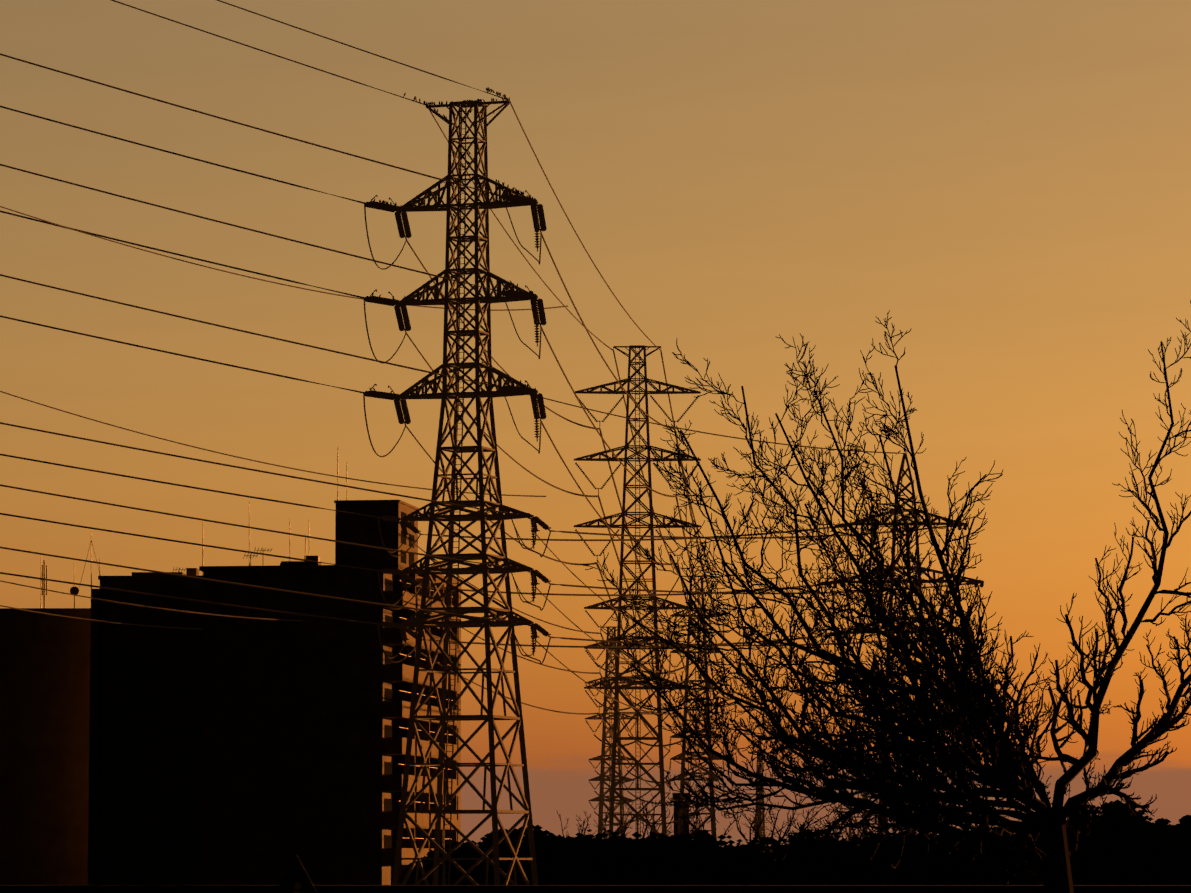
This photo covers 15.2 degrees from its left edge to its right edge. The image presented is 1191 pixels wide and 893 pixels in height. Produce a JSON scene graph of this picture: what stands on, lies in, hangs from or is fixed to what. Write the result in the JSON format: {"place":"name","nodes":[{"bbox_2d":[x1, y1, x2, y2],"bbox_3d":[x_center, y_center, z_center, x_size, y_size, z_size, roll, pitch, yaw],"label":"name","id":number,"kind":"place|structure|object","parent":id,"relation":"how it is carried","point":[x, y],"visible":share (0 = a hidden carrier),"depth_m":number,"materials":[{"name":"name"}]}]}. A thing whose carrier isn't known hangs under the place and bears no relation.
{"place":"outdoors","nodes":[
{"label":"outdoors","id":0,"kind":"place"},
{"bbox_2d":[0,0,1190,846],"label":"sky","id":1,"kind":"structure","parent":0,"point":[1009,181],"materials":[{"name":"orange"}]},
{"bbox_2d":[672,793,690,835],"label":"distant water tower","id":2,"kind":"structure","parent":0,"point":[676,817],"depth_m":1491.07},
{"label":"ground","id":3,"kind":"structure","parent":0,"visible":0},
{"bbox_2d":[275,856,316,892],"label":"crossing sign","id":4,"kind":"object","parent":3,"relation":"on","point":[296,872],"visible":1,"depth_m":45.68,"materials":[{"name":"black metal"}]},
{"bbox_2d":[363,100,550,884],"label":"pylon","id":5,"kind":"object","parent":3,"relation":"on","point":[507,389],"visible":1,"depth_m":300.03,"materials":[{"name":"metal"}]},
{"bbox_2d":[370,87,977,629],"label":"birds","id":6,"kind":"object","parent":5,"relation":"attached to","point":[488,89],"visible":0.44,"depth_m":301.29},
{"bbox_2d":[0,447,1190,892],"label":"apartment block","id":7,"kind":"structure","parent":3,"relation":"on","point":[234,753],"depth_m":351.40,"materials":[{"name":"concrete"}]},
{"bbox_2d":[585,626,636,837],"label":"pylon","id":8,"kind":"object","parent":3,"relation":"on","point":[603,760],"visible":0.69,"depth_m":1026.24,"materials":[{"name":"metal"}]},
{"bbox_2d":[574,345,700,840],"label":"pylon","id":9,"kind":"object","parent":3,"relation":"on","point":[618,676],"visible":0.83,"depth_m":449.35,"materials":[{"name":"metal"}]},
{"bbox_2d":[0,0,979,824],"bbox_3d":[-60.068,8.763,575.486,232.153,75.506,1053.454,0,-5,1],"label":"conductors","id":10,"kind":"object","parent":9,"relation":"hanging from","point":[608,594],"visible":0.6,"depth_m":297.37,"materials":[{"name":"grey metal"}]},
{"bbox_2d":[668,575,724,838],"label":"pylon","id":11,"kind":"object","parent":3,"relation":"on","point":[680,777],"visible":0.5,"depth_m":636.83,"materials":[{"name":"metal"}]},
{"bbox_2d":[755,740,764,843],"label":"pylon mast","id":12,"kind":"object","parent":3,"relation":"on","point":[761,829],"visible":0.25,"depth_m":1293.49,"materials":[{"name":"metal"}]},
{"bbox_2d":[398,793,1190,884],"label":"tree line","id":13,"kind":"object","parent":3,"relation":"on","point":[1120,846],"visible":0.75,"depth_m":331.51,"materials":[{"name":"black plant"}]},
{"bbox_2d":[834,713,880,840],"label":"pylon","id":14,"kind":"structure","parent":3,"relation":"on","point":[850,828],"depth_m":1092.03,"materials":[{"name":"metal"}]},
{"bbox_2d":[841,656,901,836],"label":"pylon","id":15,"kind":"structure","parent":3,"relation":"on","point":[854,711],"depth_m":755.62,"materials":[{"name":"metal"}]},
{"bbox_2d":[583,300,1190,892],"bbox_3d":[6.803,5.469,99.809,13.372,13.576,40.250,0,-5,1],"label":"cherry tree","id":16,"kind":"object","parent":3,"relation":"on","point":[961,708],"visible":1,"depth_m":83.58,"materials":[{"name":"black plant"}]},
{"bbox_2d":[817,453,983,843],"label":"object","id":17,"kind":"structure","parent":3,"relation":"on","point":[969,581],"depth_m":358.57,"materials":[{"name":"metal"}]}
]}

